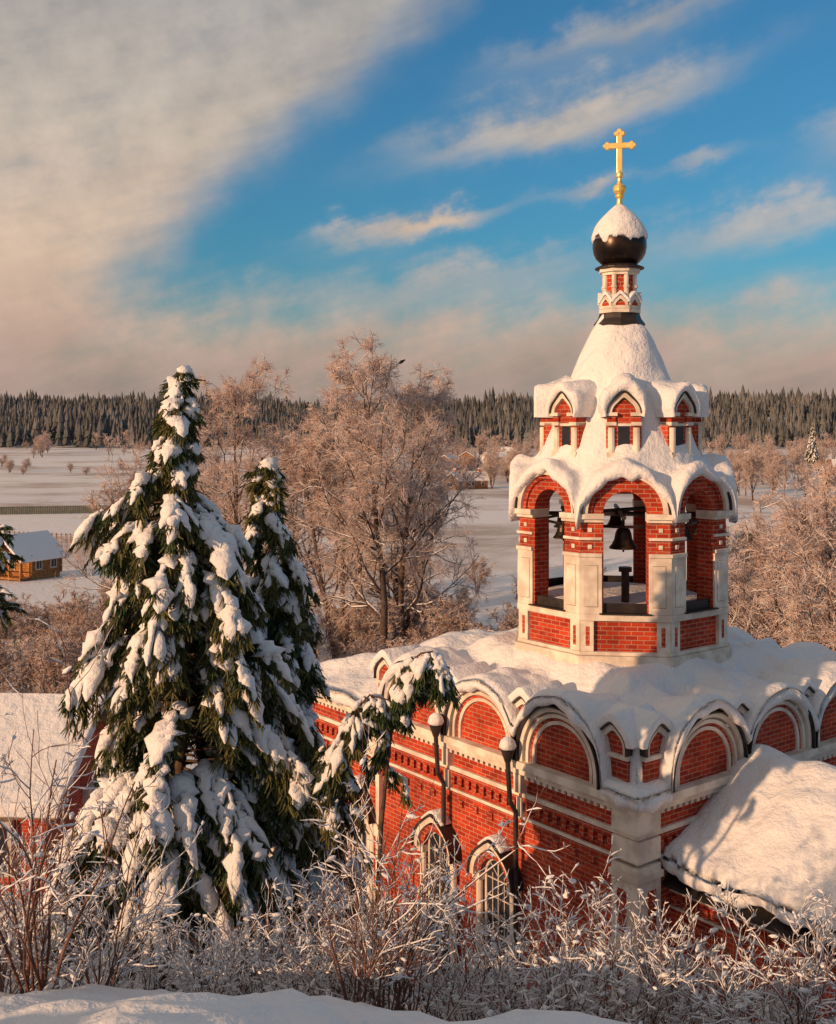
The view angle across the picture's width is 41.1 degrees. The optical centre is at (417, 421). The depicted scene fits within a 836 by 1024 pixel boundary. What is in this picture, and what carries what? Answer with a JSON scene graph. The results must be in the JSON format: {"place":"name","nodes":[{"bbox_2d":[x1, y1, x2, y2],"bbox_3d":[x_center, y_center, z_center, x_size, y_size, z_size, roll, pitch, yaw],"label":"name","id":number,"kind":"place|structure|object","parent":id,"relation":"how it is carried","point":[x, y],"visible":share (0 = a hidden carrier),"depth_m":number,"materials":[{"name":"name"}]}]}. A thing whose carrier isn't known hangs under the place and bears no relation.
{"place":"outdoors","nodes":[
{"label":"outdoors","id":0,"kind":"place"},
{"bbox_2d":[0,409,835,1023],"bbox_3d":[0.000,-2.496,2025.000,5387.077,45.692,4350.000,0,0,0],"label":"ground","id":1,"kind":"structure","parent":0,"point":[48,479],"depth_m":141.94,"materials":[{"name":"white snow"}]},
{"bbox_2d":[0,524,28,633],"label":"snowy pine","id":2,"kind":"object","parent":1,"relation":"on","point":[6,558],"visible":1,"depth_m":41.70,"materials":[{"name":"green plant"}]},
{"bbox_2d":[0,828,52,992],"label":"snowy bush","id":3,"kind":"object","parent":1,"relation":"on","point":[21,922],"visible":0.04,"depth_m":20.66,"materials":[{"name":"brown plant"}]},
{"bbox_2d":[0,530,67,581],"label":"log cabin","id":4,"kind":"object","parent":1,"relation":"on","point":[39,553],"visible":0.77,"depth_m":142.95,"materials":[{"name":"brown wood"}]},
{"bbox_2d":[10,559,56,569],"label":"windows","id":5,"kind":"structure","parent":4,"relation":"in","point":[53,563],"depth_m":142.72,"materials":[{"name":"white glass"}]},
{"bbox_2d":[1,856,92,988],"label":"snowy bush","id":6,"kind":"object","parent":1,"relation":"on","point":[22,936],"visible":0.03,"depth_m":16.40,"materials":[{"name":"plant"}]},
{"bbox_2d":[0,864,94,993],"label":"snowy bush","id":7,"kind":"object","parent":1,"relation":"on","point":[12,979],"visible":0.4,"depth_m":9.09,"materials":[{"name":"brown plant"}]},
{"bbox_2d":[0,721,108,901],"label":"walls","id":8,"kind":"structure","parent":1,"relation":"on","point":[77,796],"depth_m":33.83,"materials":[{"name":"red brick"}]},
{"bbox_2d":[0,778,98,876],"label":"windows","id":9,"kind":"structure","parent":8,"relation":"attached to","point":[86,794],"depth_m":32.16,"materials":[{"name":"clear glass"}]},
{"bbox_2d":[0,693,108,819],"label":"roof","id":10,"kind":"structure","parent":8,"relation":"on","point":[51,726],"depth_m":33.70,"materials":[{"name":"white wood"}]},
{"bbox_2d":[0,731,109,993],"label":"snowy bush","id":11,"kind":"object","parent":1,"relation":"on","point":[37,840],"visible":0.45,"depth_m":9.89,"materials":[{"name":"plant"}]},
{"bbox_2d":[0,505,109,514],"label":"fence","id":12,"kind":"object","parent":1,"relation":"on","point":[42,510],"visible":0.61,"depth_m":241.66,"materials":[{"name":"paint"}]},
{"bbox_2d":[0,835,114,993],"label":"snowy bush","id":13,"kind":"object","parent":1,"relation":"on","point":[63,984],"visible":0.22,"depth_m":12.25,"materials":[{"name":"brown plant"}]},
{"bbox_2d":[7,531,108,543],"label":"wooden fence","id":14,"kind":"object","parent":1,"relation":"on","point":[61,534],"visible":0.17,"depth_m":185.31,"materials":[{"name":"brown wood"}]},
{"bbox_2d":[0,454,125,474],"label":"bushes","id":15,"kind":"object","parent":1,"relation":"on","point":[9,465],"visible":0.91,"depth_m":443.15,"materials":[{"name":"brown plant"}]},
{"bbox_2d":[0,577,129,693],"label":"shrub thicket","id":16,"kind":"object","parent":1,"relation":"on","point":[43,671],"visible":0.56,"depth_m":68.04,"materials":[{"name":"brown plant"}]},
{"bbox_2d":[0,614,159,993],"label":"snowy bush","id":17,"kind":"object","parent":1,"relation":"on","point":[33,855],"visible":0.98,"depth_m":8.65,"materials":[{"name":"plant"}]},
{"bbox_2d":[0,769,204,989],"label":"snowy bush","id":18,"kind":"object","parent":1,"relation":"on","point":[74,977],"visible":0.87,"depth_m":9.12,"materials":[{"name":"brown plant"}]},
{"bbox_2d":[19,821,193,992],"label":"snowy bush","id":19,"kind":"object","parent":1,"relation":"on","point":[110,860],"visible":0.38,"depth_m":13.05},
{"bbox_2d":[49,430,179,596],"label":"bare tree","id":20,"kind":"object","parent":1,"relation":"on","point":[108,493],"visible":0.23,"depth_m":94.60,"materials":[{"name":"brown plant"}]},
{"bbox_2d":[104,892,208,991],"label":"snowy bush","id":21,"kind":"object","parent":1,"relation":"on","point":[146,975],"visible":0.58,"depth_m":10.21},
{"bbox_2d":[30,365,343,995],"bbox_3d":[-3.249,4.626,15.291,4.561,10.858,4.325,0,0,-11],"label":"snowy spruce","id":22,"kind":"object","parent":1,"relation":"on","point":[183,637],"visible":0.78,"depth_m":15.02,"materials":[{"name":"green plant"}]},
{"bbox_2d":[149,411,245,533],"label":"bare tree","id":23,"kind":"object","parent":1,"relation":"on","point":[217,457],"visible":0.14,"depth_m":109.74,"materials":[{"name":"brown plant"}]},
{"bbox_2d":[155,908,257,995],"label":"snowy bush","id":24,"kind":"object","parent":1,"relation":"on","point":[214,971],"visible":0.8,"depth_m":10.30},
{"bbox_2d":[148,913,268,995],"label":"snowy bush","id":25,"kind":"object","parent":1,"relation":"on","point":[177,944],"visible":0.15,"depth_m":13.31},
{"bbox_2d":[162,922,289,995],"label":"snowy bush","id":26,"kind":"object","parent":1,"relation":"on","point":[210,979],"visible":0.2,"depth_m":11.57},
{"bbox_2d":[184,353,317,566],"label":"bare tree","id":27,"kind":"object","parent":1,"relation":"on","point":[238,398],"visible":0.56,"depth_m":85.81,"materials":[{"name":"brown plant"}]},
{"bbox_2d":[200,851,333,995],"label":"snowy bush","id":28,"kind":"object","parent":1,"relation":"on","point":[263,943],"visible":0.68,"depth_m":10.53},
{"bbox_2d":[137,852,403,997],"bbox_3d":[-1.591,5.888,12.406,2.119,2.447,2.416,0,0,31],"label":"snowy bush","id":29,"kind":"object","parent":1,"relation":"on","point":[274,884],"visible":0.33,"depth_m":12.36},
{"bbox_2d":[189,457,366,982],"bbox_3d":[-2.264,5.202,17.248,3.080,9.322,3.185,0,0,0],"label":"snowy spruce","id":30,"kind":"object","parent":1,"relation":"on","point":[282,589],"visible":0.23,"depth_m":16.99,"materials":[{"name":"green plant"}]},
{"bbox_2d":[227,419,371,609],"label":"bare tree","id":31,"kind":"object","parent":1,"relation":"on","point":[292,514],"visible":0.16,"depth_m":93.82,"materials":[{"name":"brown plant"}]},
{"bbox_2d":[243,909,391,1000],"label":"snowy bush","id":32,"kind":"object","parent":1,"relation":"on","point":[295,979],"visible":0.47,"depth_m":9.83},
{"bbox_2d":[235,864,407,1006],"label":"snowy bush","id":33,"kind":"object","parent":1,"relation":"on","point":[318,913],"visible":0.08,"depth_m":14.62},
{"bbox_2d":[262,800,393,996],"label":"snowy bush","id":34,"kind":"object","parent":1,"relation":"on","point":[331,884],"visible":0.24,"depth_m":12.93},
{"bbox_2d":[156,578,518,728],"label":"shrub thicket","id":35,"kind":"object","parent":1,"relation":"on","point":[357,628],"visible":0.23,"depth_m":79.70,"materials":[{"name":"brown plant"}]},
{"bbox_2d":[276,395,411,658],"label":"bare tree","id":36,"kind":"object","parent":1,"relation":"on","point":[322,442],"visible":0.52,"depth_m":84.30,"materials":[{"name":"brown plant"}]},
{"bbox_2d":[248,835,454,1006],"bbox_3d":[-0.567,4.710,9.833,1.906,1.934,1.316,0,0,-32],"label":"snowy bush","id":37,"kind":"object","parent":1,"relation":"on","point":[280,930],"visible":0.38,"depth_m":9.71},
{"bbox_2d":[298,386,410,613],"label":"bare tree","id":38,"kind":"object","parent":1,"relation":"on","point":[376,422],"visible":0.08,"depth_m":98.39,"materials":[{"name":"brown plant"}]},
{"bbox_2d":[295,769,454,1005],"bbox_3d":[-0.384,4.023,8.877,1.177,2.077,1.503,0,0,-10],"label":"snowy bush","id":39,"kind":"object","parent":1,"relation":"on","point":[372,966],"visible":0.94,"depth_m":9.10,"materials":[{"name":"brown plant"}]},
{"bbox_2d":[281,325,477,649],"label":"bare tree","id":40,"kind":"object","parent":1,"relation":"on","point":[369,455],"visible":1,"depth_m":74.49,"materials":[{"name":"brown plant"}]},
{"bbox_2d":[306,651,462,946],"bbox_3d":[-0.507,5.240,15.483,2.244,4.156,0.817,0,0,9],"label":"snow bent pine sapling","id":41,"kind":"object","parent":1,"relation":"on","point":[423,678],"visible":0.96,"depth_m":15.39,"materials":[{"name":"green wood"}]},
{"bbox_2d":[331,889,467,1014],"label":"snowy bush","id":42,"kind":"object","parent":1,"relation":"on","point":[407,992],"visible":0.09,"depth_m":12.42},
{"bbox_2d":[308,835,491,1021],"bbox_3d":[-0.125,6.023,12.513,1.932,2.670,1.514,0,0,11],"label":"snowy bush","id":43,"kind":"object","parent":1,"relation":"on","point":[444,972],"visible":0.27,"depth_m":12.42,"materials":[{"name":"plant"}]},
{"bbox_2d":[317,357,486,645],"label":"bare tree","id":44,"kind":"object","parent":1,"relation":"on","point":[421,398],"visible":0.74,"depth_m":78.77,"materials":[{"name":"brown plant"}]},
{"bbox_2d":[285,796,523,1020],"bbox_3d":[-0.052,4.506,10.092,2.013,2.325,2.295,0,0,4],"label":"snowy bush","id":45,"kind":"object","parent":1,"relation":"on","point":[307,940],"visible":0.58,"depth_m":9.98,"materials":[{"name":"brown plant"}]},
{"bbox_2d":[331,433,488,643],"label":"bare tree","id":46,"kind":"object","parent":1,"relation":"on","point":[394,581],"visible":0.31,"depth_m":88.05,"materials":[{"name":"brown plant"}]},
{"bbox_2d":[0,385,835,448],"bbox_3d":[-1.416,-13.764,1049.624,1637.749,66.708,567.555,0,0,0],"label":"distant forest","id":47,"kind":"object","parent":1,"relation":"on","point":[81,420],"visible":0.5,"depth_m":934.93,"materials":[{"name":"green plant"}]},
{"bbox_2d":[286,707,569,1010],"bbox_3d":[0.037,3.984,9.294,1.598,2.819,2.039,0,0,-40],"label":"snowy bush","id":48,"kind":"object","parent":1,"relation":"on","point":[392,902],"visible":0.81,"depth_m":9.51,"materials":[{"name":"plant"}]},
{"bbox_2d":[23,428,835,501],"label":"distant tree belt","id":49,"kind":"object","parent":1,"relation":"on","point":[766,463],"visible":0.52,"depth_m":381.65,"materials":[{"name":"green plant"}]},
{"bbox_2d":[390,954,513,1021],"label":"snowy bush","id":50,"kind":"object","parent":1,"relation":"on","point":[448,999],"visible":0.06,"depth_m":15.51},
{"bbox_2d":[444,476,461,489],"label":"walls","id":51,"kind":"structure","parent":1,"relation":"on","point":[453,483],"depth_m":331.85,"materials":[{"name":"brown wood"}]},
{"bbox_2d":[442,471,463,481],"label":"roof","id":52,"kind":"structure","parent":51,"relation":"on","point":[456,476],"depth_m":333.59,"materials":[{"name":"white wood"}]},
{"bbox_2d":[418,454,509,484],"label":"hedgerow","id":53,"kind":"object","parent":1,"relation":"on","point":[463,461],"visible":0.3,"depth_m":390.97,"materials":[{"name":"brown plant"}]},
{"bbox_2d":[400,884,540,1021],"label":"snowy bush","id":54,"kind":"object","parent":1,"relation":"on","point":[456,997],"visible":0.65,"depth_m":10.20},
{"bbox_2d":[464,477,487,488],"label":"walls","id":55,"kind":"structure","parent":1,"relation":"on","point":[478,485],"depth_m":337.98,"materials":[{"name":"brown wood"}]},
{"bbox_2d":[465,481,484,485],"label":"windows","id":56,"kind":"structure","parent":55,"relation":"attached to","point":[482,483],"depth_m":337.95,"materials":[{"name":"grey glass"}]},
{"bbox_2d":[463,471,489,480],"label":"roof","id":57,"kind":"structure","parent":55,"relation":"on","point":[486,478],"depth_m":338.57,"materials":[{"name":"white wood"}]},
{"bbox_2d":[370,847,632,1021],"bbox_3d":[0.835,5.726,11.570,2.174,2.202,1.907,0,0,-38],"label":"snowy bush","id":58,"kind":"object","parent":1,"relation":"on","point":[489,973],"visible":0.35,"depth_m":11.71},
{"bbox_2d":[434,953,572,1020],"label":"snowy bush","id":59,"kind":"object","parent":1,"relation":"on","point":[493,986],"visible":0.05,"depth_m":13.71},
{"bbox_2d":[451,555,606,602],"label":"shrub thicket","id":60,"kind":"object","parent":1,"relation":"on","point":[481,575],"visible":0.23,"depth_m":125.72,"materials":[{"name":"brown plant"}]},
{"bbox_2d":[444,879,619,1018],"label":"snowy bush","id":61,"kind":"object","parent":1,"relation":"on","point":[485,1010],"visible":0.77,"depth_m":9.65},
{"bbox_2d":[474,836,643,1020],"bbox_3d":[1.365,5.109,10.347,1.801,2.080,2.054,0,0,-37],"label":"snowy bush","id":62,"kind":"object","parent":1,"relation":"on","point":[582,970],"visible":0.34,"depth_m":10.62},
{"bbox_2d":[496,882,624,1013],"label":"snowy bush","id":63,"kind":"object","parent":1,"relation":"on","point":[554,944],"visible":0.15,"depth_m":11.70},
{"bbox_2d":[312,128,835,1023],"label":"brick church","id":64,"kind":"structure","parent":1,"relation":"on","point":[664,724],"depth_m":23.58,"materials":[{"name":"brick"}]},
{"bbox_2d":[485,862,703,1023],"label":"snowy bush","id":65,"kind":"object","parent":1,"relation":"on","point":[662,975],"visible":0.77,"depth_m":9.52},
{"bbox_2d":[569,958,690,1023],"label":"snowy bush","id":66,"kind":"object","parent":1,"relation":"on","point":[599,988],"visible":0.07,"depth_m":13.14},
{"bbox_2d":[547,881,725,1023],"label":"snowy bush","id":67,"kind":"object","parent":1,"relation":"on","point":[618,990],"visible":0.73,"depth_m":9.59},
{"bbox_2d":[582,874,773,1023],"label":"snowy bush","id":68,"kind":"object","parent":1,"relation":"on","point":[683,996],"visible":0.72,"depth_m":9.40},
{"bbox_2d":[562,908,796,1023],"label":"snowy bush","id":69,"kind":"object","parent":1,"relation":"on","point":[633,966],"visible":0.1,"depth_m":11.98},
{"bbox_2d":[645,879,792,1023],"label":"snowy bush","id":70,"kind":"object","parent":1,"relation":"on","point":[723,913],"visible":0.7,"depth_m":9.72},
{"bbox_2d":[631,893,835,1023],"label":"snowy bush","id":71,"kind":"object","parent":1,"relation":"on","point":[780,1012],"visible":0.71,"depth_m":9.34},
{"bbox_2d":[727,564,785,640],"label":"bare tree","id":72,"kind":"object","parent":1,"relation":"on","point":[749,602],"visible":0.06,"depth_m":59.29,"materials":[{"name":"brown plant"}]},
{"bbox_2d":[686,471,835,647],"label":"bare tree","id":73,"kind":"object","parent":1,"relation":"on","point":[734,573],"visible":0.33,"depth_m":47.42,"materials":[{"name":"brown plant"}]},
{"bbox_2d":[714,878,835,1023],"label":"snowy bush","id":74,"kind":"object","parent":1,"relation":"on","point":[820,949],"visible":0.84,"depth_m":9.11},
{"bbox_2d":[726,488,834,650],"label":"shrub thicket","id":75,"kind":"object","parent":1,"relation":"on","point":[740,536],"visible":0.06,"depth_m":123.51,"materials":[{"name":"brown plant"}]},
{"bbox_2d":[727,489,835,652],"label":"bare tree","id":76,"kind":"object","parent":1,"relation":"on","point":[803,631],"visible":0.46,"depth_m":42.58,"materials":[{"name":"brown plant"}]},
{"bbox_2d":[742,465,835,649],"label":"bare tree","id":77,"kind":"object","parent":1,"relation":"on","point":[786,503],"visible":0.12,"depth_m":67.12,"materials":[{"name":"brown plant"}]},
{"bbox_2d":[748,892,835,1023],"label":"snowy bush","id":78,"kind":"object","parent":1,"relation":"on","point":[774,936],"visible":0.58,"depth_m":9.27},
{"bbox_2d":[769,455,835,650],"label":"bare tree","id":79,"kind":"object","parent":1,"relation":"on","point":[828,479],"visible":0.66,"depth_m":49.23,"materials":[{"name":"brown plant"}]},
{"bbox_2d":[805,424,819,465],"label":"snowy spruce","id":80,"kind":"object","parent":1,"relation":"on","point":[811,453],"visible":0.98,"depth_m":149.73,"materials":[{"name":"white plant"}]},
{"bbox_2d":[0,0,835,405],"label":"sky","id":81,"kind":"structure","parent":0,"point":[210,187],"materials":[{"name":"blue"}]},
{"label":"walls","id":82,"kind":"object","parent":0,"visible":0},
{"bbox_2d":[442,454,456,460],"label":"roof","id":83,"kind":"structure","parent":82,"relation":"on","point":[450,456],"depth_m":498.57,"materials":[{"name":"white wood"}]},
{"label":"walls","id":84,"kind":"object","parent":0,"visible":0},
{"bbox_2d":[480,452,506,457],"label":"roof","id":85,"kind":"structure","parent":84,"relation":"on","point":[504,453],"depth_m":538.83,"materials":[{"name":"white wood"}]},
{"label":"walls","id":86,"kind":"object","parent":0,"visible":0},
{"bbox_2d":[823,453,835,459],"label":"roof","id":87,"kind":"structure","parent":86,"relation":"on","point":[829,456],"depth_m":516.62,"materials":[{"name":"white wood"}]}
]}

